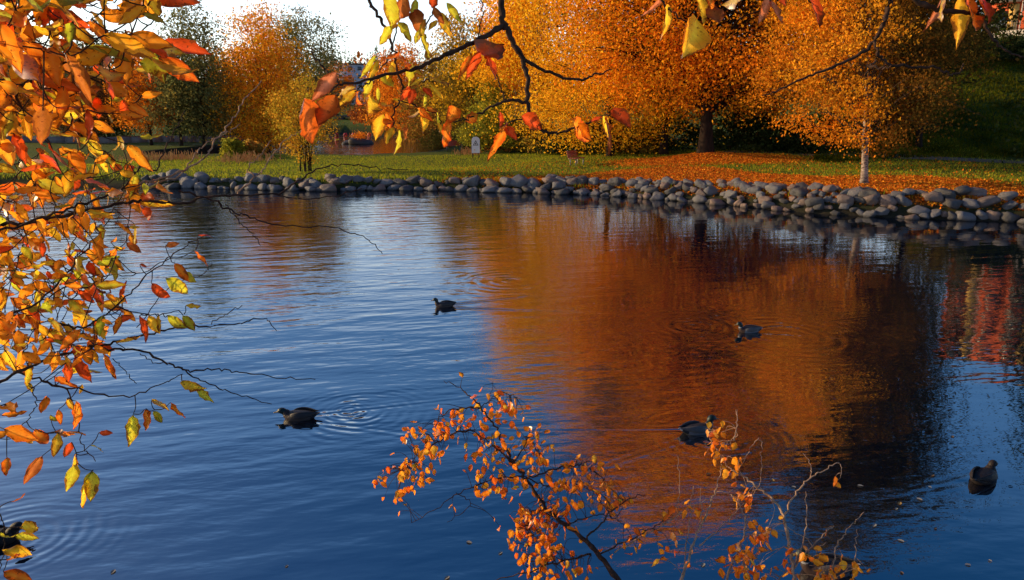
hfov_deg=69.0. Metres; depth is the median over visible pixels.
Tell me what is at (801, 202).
boulder
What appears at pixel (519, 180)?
boulder
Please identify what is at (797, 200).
boulder
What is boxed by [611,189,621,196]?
boulder
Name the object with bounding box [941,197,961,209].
boulder
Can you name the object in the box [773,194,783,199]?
boulder
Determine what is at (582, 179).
boulder
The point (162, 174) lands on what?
boulder
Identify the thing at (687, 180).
boulder
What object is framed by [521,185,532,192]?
boulder
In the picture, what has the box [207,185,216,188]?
boulder
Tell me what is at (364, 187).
boulder
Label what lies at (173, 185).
boulder
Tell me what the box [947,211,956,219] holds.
boulder
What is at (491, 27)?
aspen tree
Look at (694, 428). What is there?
duck
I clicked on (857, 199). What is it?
boulder
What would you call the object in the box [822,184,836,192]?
boulder
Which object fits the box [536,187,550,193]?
boulder
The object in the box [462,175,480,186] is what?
boulder
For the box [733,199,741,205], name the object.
boulder
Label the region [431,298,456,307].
duck
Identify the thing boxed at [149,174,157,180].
boulder
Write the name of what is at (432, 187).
boulder
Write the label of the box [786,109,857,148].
bush
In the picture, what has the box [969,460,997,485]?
duck
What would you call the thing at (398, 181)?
boulder
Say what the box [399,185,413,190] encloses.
boulder
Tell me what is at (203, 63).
alder tree
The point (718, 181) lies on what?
boulder
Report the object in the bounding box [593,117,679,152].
bush
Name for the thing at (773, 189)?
boulder
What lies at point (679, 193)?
boulder
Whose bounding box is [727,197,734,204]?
boulder
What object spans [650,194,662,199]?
boulder
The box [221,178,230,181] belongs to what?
boulder
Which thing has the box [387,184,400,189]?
boulder
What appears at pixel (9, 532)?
duck
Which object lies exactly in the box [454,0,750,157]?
maple tree
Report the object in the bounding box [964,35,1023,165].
spruce tree
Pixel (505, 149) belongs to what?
bush
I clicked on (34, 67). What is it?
bird cherry shrub
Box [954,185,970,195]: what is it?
boulder
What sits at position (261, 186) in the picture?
boulder
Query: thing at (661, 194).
boulder
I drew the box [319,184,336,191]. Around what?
boulder
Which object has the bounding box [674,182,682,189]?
boulder
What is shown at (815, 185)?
boulder
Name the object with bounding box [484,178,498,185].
boulder
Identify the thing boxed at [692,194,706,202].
boulder
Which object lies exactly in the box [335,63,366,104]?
apartment house
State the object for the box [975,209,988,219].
boulder
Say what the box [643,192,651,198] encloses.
boulder
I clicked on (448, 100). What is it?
oak tree
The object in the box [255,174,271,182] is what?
boulder
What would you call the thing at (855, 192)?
boulder
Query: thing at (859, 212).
boulder
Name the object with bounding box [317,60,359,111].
maple tree
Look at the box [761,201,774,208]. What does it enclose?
boulder
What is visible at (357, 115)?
rowan tree
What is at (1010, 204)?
boulder
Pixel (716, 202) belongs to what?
boulder
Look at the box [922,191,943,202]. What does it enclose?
boulder
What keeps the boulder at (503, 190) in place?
on the ground at (347, 126)
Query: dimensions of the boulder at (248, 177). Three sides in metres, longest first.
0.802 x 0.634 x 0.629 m
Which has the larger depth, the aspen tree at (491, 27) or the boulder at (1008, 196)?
the aspen tree at (491, 27)
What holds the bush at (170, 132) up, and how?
on the ground at (347, 126)
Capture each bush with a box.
[152,114,219,135]
[189,114,247,135]
[213,137,247,157]
[243,138,267,154]
[415,129,463,147]
[456,128,487,149]
[480,123,544,151]
[512,120,567,153]
[529,127,594,153]
[564,121,635,152]
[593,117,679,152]
[628,112,716,150]
[682,105,780,150]
[724,110,807,151]
[753,118,839,153]
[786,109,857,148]
[850,97,947,133]
[943,31,998,63]
[978,4,1023,48]
[982,34,1023,61]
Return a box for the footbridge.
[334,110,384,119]
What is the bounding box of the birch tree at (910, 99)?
[730,0,1004,183]
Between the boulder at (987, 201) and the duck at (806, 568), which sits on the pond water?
the duck at (806, 568)
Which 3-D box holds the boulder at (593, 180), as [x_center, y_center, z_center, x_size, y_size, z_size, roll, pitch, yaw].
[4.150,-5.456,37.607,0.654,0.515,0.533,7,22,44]
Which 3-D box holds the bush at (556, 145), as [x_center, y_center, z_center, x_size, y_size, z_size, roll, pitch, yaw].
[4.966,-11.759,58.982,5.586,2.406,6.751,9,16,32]
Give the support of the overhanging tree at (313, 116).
on the ground at (347, 126)
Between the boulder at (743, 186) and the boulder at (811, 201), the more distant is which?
the boulder at (743, 186)
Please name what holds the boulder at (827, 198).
on the ground at (347, 126)
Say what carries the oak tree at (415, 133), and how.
on the ground at (347, 126)
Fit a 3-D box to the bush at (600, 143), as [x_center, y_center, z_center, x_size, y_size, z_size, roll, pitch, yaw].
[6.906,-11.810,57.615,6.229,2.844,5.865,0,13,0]
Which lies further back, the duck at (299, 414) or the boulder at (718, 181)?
the boulder at (718, 181)
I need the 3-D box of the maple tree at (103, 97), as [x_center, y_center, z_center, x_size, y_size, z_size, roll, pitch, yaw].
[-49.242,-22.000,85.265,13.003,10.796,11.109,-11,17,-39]
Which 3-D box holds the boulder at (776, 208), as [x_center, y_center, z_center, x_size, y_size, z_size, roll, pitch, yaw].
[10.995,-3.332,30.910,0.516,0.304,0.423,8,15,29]
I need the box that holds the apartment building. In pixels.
[990,0,1023,37]
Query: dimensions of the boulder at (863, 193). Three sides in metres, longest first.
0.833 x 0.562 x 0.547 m
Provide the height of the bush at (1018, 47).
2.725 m
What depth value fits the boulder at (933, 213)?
28.22 m
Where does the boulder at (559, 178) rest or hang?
on the ground at (347, 126)
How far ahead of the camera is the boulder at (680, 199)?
33.95 m
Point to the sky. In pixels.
(364, 30)
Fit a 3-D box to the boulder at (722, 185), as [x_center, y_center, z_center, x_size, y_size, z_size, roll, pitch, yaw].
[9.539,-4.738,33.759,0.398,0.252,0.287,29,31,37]
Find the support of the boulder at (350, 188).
on the ground at (347, 126)
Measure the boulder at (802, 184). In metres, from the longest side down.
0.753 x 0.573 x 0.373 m
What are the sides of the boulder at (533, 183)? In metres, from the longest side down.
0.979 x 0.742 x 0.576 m
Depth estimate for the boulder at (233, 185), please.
39.71 m
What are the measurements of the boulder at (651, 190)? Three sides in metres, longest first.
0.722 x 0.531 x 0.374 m
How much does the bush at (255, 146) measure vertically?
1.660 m
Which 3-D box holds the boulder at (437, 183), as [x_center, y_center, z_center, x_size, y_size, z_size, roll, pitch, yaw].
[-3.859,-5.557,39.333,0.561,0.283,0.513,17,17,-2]
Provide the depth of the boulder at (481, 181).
38.74 m
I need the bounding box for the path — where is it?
[724,150,1023,162]
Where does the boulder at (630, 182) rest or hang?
on the ground at (347, 126)
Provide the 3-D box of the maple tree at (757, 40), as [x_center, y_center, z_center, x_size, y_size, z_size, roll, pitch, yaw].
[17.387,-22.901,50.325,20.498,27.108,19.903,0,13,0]
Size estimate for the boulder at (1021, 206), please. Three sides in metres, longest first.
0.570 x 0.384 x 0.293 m
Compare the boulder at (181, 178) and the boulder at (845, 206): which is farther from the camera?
the boulder at (181, 178)
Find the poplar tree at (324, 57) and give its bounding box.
[238,2,365,144]
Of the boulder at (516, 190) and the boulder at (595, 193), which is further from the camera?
the boulder at (516, 190)
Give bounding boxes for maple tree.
[0,45,59,135]
[23,64,127,136]
[101,55,181,144]
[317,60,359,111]
[357,39,445,132]
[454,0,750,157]
[532,0,795,154]
[700,0,860,140]
[810,2,905,126]
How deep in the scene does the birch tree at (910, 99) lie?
30.66 m
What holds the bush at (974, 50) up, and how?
on the ground at (347, 126)
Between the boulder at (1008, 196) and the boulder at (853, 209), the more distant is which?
the boulder at (853, 209)
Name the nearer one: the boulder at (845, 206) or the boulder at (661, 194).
the boulder at (845, 206)
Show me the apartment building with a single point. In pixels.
(1019, 6)
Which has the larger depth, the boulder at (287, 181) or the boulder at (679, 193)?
the boulder at (287, 181)
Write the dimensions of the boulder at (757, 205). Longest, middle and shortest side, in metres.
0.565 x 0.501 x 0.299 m
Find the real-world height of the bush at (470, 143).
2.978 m
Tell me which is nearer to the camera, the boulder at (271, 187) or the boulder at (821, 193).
the boulder at (821, 193)
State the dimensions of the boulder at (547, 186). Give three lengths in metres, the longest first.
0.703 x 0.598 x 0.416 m
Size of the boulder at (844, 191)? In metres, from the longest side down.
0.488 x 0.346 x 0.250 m
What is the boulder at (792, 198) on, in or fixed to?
on the ground at (347, 126)
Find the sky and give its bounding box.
[0,0,981,83]
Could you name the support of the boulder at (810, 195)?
on the ground at (347, 126)
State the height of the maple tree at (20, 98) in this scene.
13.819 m
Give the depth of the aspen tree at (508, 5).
59.29 m
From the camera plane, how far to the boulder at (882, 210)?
28.80 m
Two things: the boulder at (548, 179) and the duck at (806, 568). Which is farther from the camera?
the boulder at (548, 179)
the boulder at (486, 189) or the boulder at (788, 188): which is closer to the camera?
the boulder at (788, 188)
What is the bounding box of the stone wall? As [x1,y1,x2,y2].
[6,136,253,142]
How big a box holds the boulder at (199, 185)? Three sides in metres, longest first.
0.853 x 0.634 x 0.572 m
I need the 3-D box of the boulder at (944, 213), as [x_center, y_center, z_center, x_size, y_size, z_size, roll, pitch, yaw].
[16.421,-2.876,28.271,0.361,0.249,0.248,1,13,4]
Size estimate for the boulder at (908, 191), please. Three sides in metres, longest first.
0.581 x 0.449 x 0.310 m
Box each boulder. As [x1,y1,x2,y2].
[141,175,149,180]
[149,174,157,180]
[158,172,165,178]
[164,183,180,188]
[166,169,187,180]
[179,176,192,182]
[180,178,197,188]
[193,172,209,182]
[194,182,207,188]
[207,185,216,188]
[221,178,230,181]
[230,181,235,188]
[234,176,242,181]
[235,184,244,189]
[243,183,257,189]
[244,173,259,181]
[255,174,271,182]
[258,183,266,189]
[266,184,283,190]
[270,177,280,183]
[282,177,293,186]
[285,185,299,190]
[298,181,309,188]
[305,186,315,191]
[309,179,321,187]
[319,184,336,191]
[324,174,335,181]
[329,177,340,184]
[339,174,352,183]
[345,186,355,190]
[353,175,364,181]
[357,185,367,190]
[363,176,373,182]
[372,184,386,190]
[379,179,393,186]
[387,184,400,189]
[393,178,407,185]
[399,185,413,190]
[406,175,420,183]
[413,187,422,190]
[418,177,433,185]
[427,184,437,190]
[434,181,442,186]
[438,185,445,190]
[445,186,453,190]
[449,177,460,183]
[454,185,467,190]
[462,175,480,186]
[466,187,477,191]
[479,179,485,185]
[481,186,499,192]
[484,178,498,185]
[494,187,512,192]
[499,177,511,186]
[509,174,527,187]
[512,188,521,192]
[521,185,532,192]
[527,178,541,190]
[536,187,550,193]
[540,182,551,189]
[542,176,557,184]
[546,174,557,177]
[552,182,565,189]
[554,189,569,194]
[555,176,565,181]
[564,187,574,190]
[566,178,576,185]
[575,175,587,184]
[576,189,586,194]
[588,177,598,184]
[588,191,600,195]
[598,179,606,183]
[600,185,613,191]
[607,177,621,186]
[610,188,620,194]
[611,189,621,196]
[625,179,637,187]
[628,193,637,197]
[635,184,643,190]
[638,179,649,185]
[641,185,648,191]
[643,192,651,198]
[644,187,658,193]
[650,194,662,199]
[652,191,664,199]
[660,182,668,189]
[661,176,673,184]
[664,187,677,194]
[668,193,677,200]
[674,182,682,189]
[675,191,683,196]
[677,196,687,201]
[682,182,693,191]
[683,179,693,184]
[690,186,697,192]
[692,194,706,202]
[695,179,707,189]
[695,189,705,195]
[703,186,718,195]
[704,180,712,186]
[709,199,724,204]
[716,179,726,183]
[718,182,726,187]
[723,190,737,198]
[727,181,733,186]
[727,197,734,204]
[731,177,740,184]
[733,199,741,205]
[734,180,745,187]
[737,195,744,200]
[739,182,751,193]
[740,203,747,207]
[746,186,760,193]
[753,203,761,208]
[756,182,768,189]
[756,191,764,198]
[758,196,771,203]
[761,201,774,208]
[765,184,782,193]
[771,206,782,210]
[773,183,786,188]
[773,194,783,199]
[779,198,788,203]
[786,185,798,191]
[789,187,808,196]
[789,196,796,201]
[791,203,800,208]
[793,197,803,202]
[795,182,808,188]
[798,198,807,205]
[805,197,823,206]
[805,207,813,212]
[807,182,823,190]
[807,193,814,197]
[813,204,824,209]
[817,190,825,196]
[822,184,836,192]
[823,196,833,201]
[824,205,832,209]
[830,210,839,215]
[836,194,853,206]
[839,203,849,209]
[840,189,849,193]
[846,188,863,197]
[849,207,858,211]
[854,196,865,203]
[855,209,863,216]
[858,190,879,197]
[863,187,876,190]
[863,194,879,204]
[863,210,876,216]
[875,207,889,214]
[878,194,897,206]
[888,204,897,211]
[891,191,904,197]
[895,194,912,205]
[902,188,915,194]
[904,214,919,219]
[906,205,930,214]
[915,190,928,196]
[919,212,929,218]
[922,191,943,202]
[929,209,941,217]
[934,188,956,198]
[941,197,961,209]
[941,211,947,216]
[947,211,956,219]
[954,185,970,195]
[955,211,975,220]
[961,198,979,208]
[966,187,986,197]
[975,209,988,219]
[977,195,1000,207]
[985,210,1000,220]
[997,191,1018,201]
[1000,211,1019,222]
[1002,200,1017,209]
[1016,218,1023,223]
[1018,203,1023,209]
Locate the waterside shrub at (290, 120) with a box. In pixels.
[260,73,353,171]
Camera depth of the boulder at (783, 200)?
30.97 m
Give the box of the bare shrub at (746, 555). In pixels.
[614,409,870,579]
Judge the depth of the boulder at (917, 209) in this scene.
28.46 m
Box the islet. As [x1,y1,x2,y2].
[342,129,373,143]
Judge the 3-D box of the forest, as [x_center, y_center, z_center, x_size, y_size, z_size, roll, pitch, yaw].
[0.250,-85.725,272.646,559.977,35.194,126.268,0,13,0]
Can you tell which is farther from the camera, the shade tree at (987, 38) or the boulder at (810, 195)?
the shade tree at (987, 38)
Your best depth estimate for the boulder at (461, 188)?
38.54 m
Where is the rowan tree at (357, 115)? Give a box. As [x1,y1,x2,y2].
[347,78,405,125]
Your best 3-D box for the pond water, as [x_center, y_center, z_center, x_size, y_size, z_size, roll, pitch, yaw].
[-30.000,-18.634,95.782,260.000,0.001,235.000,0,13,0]
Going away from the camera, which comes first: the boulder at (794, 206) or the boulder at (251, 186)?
the boulder at (794, 206)
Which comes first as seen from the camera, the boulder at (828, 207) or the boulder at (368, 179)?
the boulder at (828, 207)
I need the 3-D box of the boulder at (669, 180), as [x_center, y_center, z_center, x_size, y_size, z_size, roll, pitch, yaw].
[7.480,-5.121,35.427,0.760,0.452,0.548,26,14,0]
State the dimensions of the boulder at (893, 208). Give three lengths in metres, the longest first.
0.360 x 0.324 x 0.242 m
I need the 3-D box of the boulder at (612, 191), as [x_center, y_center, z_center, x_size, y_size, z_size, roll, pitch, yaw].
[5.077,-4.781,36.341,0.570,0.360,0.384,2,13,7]
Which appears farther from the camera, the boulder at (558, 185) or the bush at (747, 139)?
the bush at (747, 139)
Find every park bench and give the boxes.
[446,140,461,150]
[566,150,584,165]
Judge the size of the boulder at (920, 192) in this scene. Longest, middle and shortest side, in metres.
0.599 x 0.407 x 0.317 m
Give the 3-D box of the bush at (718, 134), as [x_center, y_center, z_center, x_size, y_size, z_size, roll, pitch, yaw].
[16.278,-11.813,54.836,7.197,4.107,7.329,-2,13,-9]
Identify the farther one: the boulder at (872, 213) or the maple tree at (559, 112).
the maple tree at (559, 112)
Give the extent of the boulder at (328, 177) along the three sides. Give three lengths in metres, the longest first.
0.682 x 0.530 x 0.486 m
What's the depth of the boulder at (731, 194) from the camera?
32.74 m
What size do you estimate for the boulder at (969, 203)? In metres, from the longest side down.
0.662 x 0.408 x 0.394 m
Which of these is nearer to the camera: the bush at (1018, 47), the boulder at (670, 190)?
the boulder at (670, 190)
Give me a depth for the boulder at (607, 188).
36.64 m
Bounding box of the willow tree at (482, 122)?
[452,77,529,151]
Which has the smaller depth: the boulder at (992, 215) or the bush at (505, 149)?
the boulder at (992, 215)
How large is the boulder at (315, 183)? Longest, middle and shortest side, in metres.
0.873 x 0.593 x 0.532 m
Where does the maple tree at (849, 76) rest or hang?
on the ground at (347, 126)
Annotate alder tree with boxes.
[134,29,210,145]
[135,0,258,151]
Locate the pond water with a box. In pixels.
[0,134,1023,579]
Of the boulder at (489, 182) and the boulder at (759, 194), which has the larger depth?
the boulder at (489, 182)
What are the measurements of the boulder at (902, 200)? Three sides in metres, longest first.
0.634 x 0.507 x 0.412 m
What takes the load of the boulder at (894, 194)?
on the ground at (347, 126)
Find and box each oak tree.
[394,57,481,141]
[414,7,530,134]
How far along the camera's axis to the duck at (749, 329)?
13.63 m
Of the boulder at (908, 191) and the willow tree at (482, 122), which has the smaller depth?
the boulder at (908, 191)
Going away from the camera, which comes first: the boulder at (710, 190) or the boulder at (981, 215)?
the boulder at (981, 215)
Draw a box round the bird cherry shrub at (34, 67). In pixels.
[0,0,407,579]
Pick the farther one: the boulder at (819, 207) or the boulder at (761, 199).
the boulder at (761, 199)
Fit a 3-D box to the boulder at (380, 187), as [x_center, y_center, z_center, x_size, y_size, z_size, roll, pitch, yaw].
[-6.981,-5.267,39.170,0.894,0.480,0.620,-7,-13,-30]
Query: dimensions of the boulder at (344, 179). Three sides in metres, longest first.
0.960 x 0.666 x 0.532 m
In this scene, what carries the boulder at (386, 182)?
on the ground at (347, 126)
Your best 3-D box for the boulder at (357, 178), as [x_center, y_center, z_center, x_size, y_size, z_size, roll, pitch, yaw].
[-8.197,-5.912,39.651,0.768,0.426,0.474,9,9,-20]
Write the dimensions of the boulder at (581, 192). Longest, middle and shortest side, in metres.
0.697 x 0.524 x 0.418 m
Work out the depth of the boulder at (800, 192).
30.73 m
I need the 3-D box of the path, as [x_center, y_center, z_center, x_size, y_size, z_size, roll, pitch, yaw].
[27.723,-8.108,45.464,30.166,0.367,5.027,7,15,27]
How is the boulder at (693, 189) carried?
on the ground at (347, 126)
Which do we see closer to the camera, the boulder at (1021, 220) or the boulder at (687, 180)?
the boulder at (1021, 220)
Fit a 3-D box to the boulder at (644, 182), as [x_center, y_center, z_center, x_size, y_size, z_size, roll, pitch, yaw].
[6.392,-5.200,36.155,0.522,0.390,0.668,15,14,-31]
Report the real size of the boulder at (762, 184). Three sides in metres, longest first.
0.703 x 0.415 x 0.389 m
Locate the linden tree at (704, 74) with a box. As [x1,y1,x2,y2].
[514,0,899,160]
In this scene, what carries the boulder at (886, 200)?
on the ground at (347, 126)
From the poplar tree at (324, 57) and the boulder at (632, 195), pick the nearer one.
the boulder at (632, 195)
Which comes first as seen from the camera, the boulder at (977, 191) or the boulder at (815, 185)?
the boulder at (977, 191)
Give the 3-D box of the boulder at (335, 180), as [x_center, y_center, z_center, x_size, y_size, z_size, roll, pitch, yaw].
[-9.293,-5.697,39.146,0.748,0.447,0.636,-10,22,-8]
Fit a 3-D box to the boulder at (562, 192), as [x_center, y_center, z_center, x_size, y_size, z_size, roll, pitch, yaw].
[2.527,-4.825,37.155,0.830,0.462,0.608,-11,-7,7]
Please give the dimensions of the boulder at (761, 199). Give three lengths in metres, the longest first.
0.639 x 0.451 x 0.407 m
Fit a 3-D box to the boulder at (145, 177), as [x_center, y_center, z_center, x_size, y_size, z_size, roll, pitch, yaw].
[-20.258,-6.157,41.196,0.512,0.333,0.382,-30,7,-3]
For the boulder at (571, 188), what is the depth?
37.33 m
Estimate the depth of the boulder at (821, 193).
30.24 m
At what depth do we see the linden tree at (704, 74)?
43.88 m
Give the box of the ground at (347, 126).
[0,45,1023,221]
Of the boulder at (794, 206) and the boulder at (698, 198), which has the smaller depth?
the boulder at (794, 206)
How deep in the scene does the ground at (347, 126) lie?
49.96 m
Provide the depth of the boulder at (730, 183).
33.44 m
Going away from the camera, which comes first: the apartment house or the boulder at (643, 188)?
the boulder at (643, 188)
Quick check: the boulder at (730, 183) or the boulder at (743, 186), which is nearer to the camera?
the boulder at (743, 186)
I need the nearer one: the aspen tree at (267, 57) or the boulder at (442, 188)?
the boulder at (442, 188)
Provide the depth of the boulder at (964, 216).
27.81 m
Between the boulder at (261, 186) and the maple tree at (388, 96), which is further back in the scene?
the maple tree at (388, 96)
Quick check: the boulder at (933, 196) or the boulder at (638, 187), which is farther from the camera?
the boulder at (638, 187)
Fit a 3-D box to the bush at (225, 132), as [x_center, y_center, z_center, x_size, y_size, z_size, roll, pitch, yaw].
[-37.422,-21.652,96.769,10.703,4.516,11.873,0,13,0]
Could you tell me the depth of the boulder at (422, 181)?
39.24 m
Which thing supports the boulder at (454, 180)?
on the ground at (347, 126)
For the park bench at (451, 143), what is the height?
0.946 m
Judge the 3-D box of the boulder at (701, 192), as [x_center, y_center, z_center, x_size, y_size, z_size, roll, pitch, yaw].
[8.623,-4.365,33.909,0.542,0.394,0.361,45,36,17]
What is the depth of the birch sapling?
2.95 m
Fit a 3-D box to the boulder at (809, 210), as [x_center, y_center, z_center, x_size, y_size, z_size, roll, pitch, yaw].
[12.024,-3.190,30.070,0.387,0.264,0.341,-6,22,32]
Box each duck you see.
[0,521,22,546]
[273,407,319,421]
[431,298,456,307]
[678,415,718,435]
[735,322,762,332]
[789,548,859,578]
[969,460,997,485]
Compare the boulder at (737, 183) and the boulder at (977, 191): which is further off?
the boulder at (737, 183)
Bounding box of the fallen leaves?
[442,144,1023,210]
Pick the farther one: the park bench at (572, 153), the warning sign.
the warning sign
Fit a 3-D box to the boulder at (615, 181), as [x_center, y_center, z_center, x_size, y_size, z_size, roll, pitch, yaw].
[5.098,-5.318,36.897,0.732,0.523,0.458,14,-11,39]
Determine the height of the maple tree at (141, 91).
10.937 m
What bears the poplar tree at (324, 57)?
on the ground at (347, 126)
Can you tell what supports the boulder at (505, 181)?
on the ground at (347, 126)
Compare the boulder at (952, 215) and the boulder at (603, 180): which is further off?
the boulder at (603, 180)
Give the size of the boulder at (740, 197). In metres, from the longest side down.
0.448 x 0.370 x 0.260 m
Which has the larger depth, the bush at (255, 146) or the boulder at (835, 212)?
the bush at (255, 146)
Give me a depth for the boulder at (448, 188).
38.59 m
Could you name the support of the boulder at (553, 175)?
on the ground at (347, 126)
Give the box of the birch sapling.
[372,372,679,579]
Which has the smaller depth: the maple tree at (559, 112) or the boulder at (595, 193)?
the boulder at (595, 193)
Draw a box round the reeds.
[112,146,485,163]
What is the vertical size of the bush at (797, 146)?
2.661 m
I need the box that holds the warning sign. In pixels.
[472,137,479,158]
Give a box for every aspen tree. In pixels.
[193,0,337,151]
[428,0,600,151]
[459,0,560,139]
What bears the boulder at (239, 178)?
on the ground at (347, 126)
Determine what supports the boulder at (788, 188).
on the ground at (347, 126)
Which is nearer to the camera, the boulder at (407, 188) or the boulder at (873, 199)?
the boulder at (873, 199)
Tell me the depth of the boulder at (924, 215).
28.33 m
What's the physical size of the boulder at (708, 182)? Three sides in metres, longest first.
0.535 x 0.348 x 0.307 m
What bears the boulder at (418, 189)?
on the ground at (347, 126)
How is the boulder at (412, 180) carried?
on the ground at (347, 126)
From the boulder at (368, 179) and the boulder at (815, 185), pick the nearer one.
the boulder at (815, 185)
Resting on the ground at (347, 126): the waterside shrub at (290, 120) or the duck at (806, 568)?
the waterside shrub at (290, 120)
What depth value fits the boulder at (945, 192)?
28.63 m
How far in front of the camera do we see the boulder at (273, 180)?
39.71 m
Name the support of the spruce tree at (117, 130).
on the ground at (347, 126)
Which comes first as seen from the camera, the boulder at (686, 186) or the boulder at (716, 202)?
the boulder at (716, 202)
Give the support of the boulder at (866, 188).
on the ground at (347, 126)
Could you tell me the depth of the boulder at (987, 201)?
28.00 m
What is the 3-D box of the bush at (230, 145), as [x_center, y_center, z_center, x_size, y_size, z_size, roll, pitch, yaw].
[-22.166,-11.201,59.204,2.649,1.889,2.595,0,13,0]
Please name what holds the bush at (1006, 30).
on the ground at (347, 126)
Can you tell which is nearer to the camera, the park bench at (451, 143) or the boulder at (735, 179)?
the boulder at (735, 179)
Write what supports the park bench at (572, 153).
on the ground at (347, 126)
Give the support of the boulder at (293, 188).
on the ground at (347, 126)
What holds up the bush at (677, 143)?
on the ground at (347, 126)
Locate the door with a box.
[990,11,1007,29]
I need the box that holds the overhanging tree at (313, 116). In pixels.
[299,0,1023,160]
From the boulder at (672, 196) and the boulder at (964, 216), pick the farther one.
the boulder at (672, 196)
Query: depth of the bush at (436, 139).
88.96 m
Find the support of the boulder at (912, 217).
on the ground at (347, 126)
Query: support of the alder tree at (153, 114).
on the ground at (347, 126)
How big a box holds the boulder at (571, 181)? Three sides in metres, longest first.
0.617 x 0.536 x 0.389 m
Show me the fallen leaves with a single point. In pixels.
(889, 183)
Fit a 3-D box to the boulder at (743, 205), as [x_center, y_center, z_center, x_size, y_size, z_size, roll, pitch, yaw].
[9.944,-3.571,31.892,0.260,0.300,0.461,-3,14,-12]
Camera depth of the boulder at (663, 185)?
35.12 m
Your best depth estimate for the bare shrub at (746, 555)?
2.87 m
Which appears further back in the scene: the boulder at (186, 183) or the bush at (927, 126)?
the bush at (927, 126)
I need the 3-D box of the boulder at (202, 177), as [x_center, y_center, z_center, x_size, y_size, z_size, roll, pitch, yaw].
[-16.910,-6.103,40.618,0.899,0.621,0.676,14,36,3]
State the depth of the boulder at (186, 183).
40.02 m
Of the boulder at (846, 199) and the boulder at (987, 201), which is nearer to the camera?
the boulder at (987, 201)
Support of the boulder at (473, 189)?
on the ground at (347, 126)
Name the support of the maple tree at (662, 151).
on the ground at (347, 126)
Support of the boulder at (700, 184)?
on the ground at (347, 126)
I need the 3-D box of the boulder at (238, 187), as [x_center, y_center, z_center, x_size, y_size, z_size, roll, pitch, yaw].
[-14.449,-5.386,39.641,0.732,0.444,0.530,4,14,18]
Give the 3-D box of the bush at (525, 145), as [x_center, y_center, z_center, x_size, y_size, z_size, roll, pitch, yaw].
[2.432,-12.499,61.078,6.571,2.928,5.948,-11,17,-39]
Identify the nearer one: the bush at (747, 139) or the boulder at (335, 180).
the boulder at (335, 180)
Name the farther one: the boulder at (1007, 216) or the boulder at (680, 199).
the boulder at (680, 199)
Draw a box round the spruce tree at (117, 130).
[81,13,146,136]
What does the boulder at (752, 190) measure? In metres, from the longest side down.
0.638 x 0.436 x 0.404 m
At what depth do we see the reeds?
56.93 m
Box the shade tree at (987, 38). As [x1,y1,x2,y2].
[822,0,1023,147]
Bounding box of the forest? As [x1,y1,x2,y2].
[7,28,850,100]
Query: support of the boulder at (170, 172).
on the ground at (347, 126)
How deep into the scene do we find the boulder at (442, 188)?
38.87 m

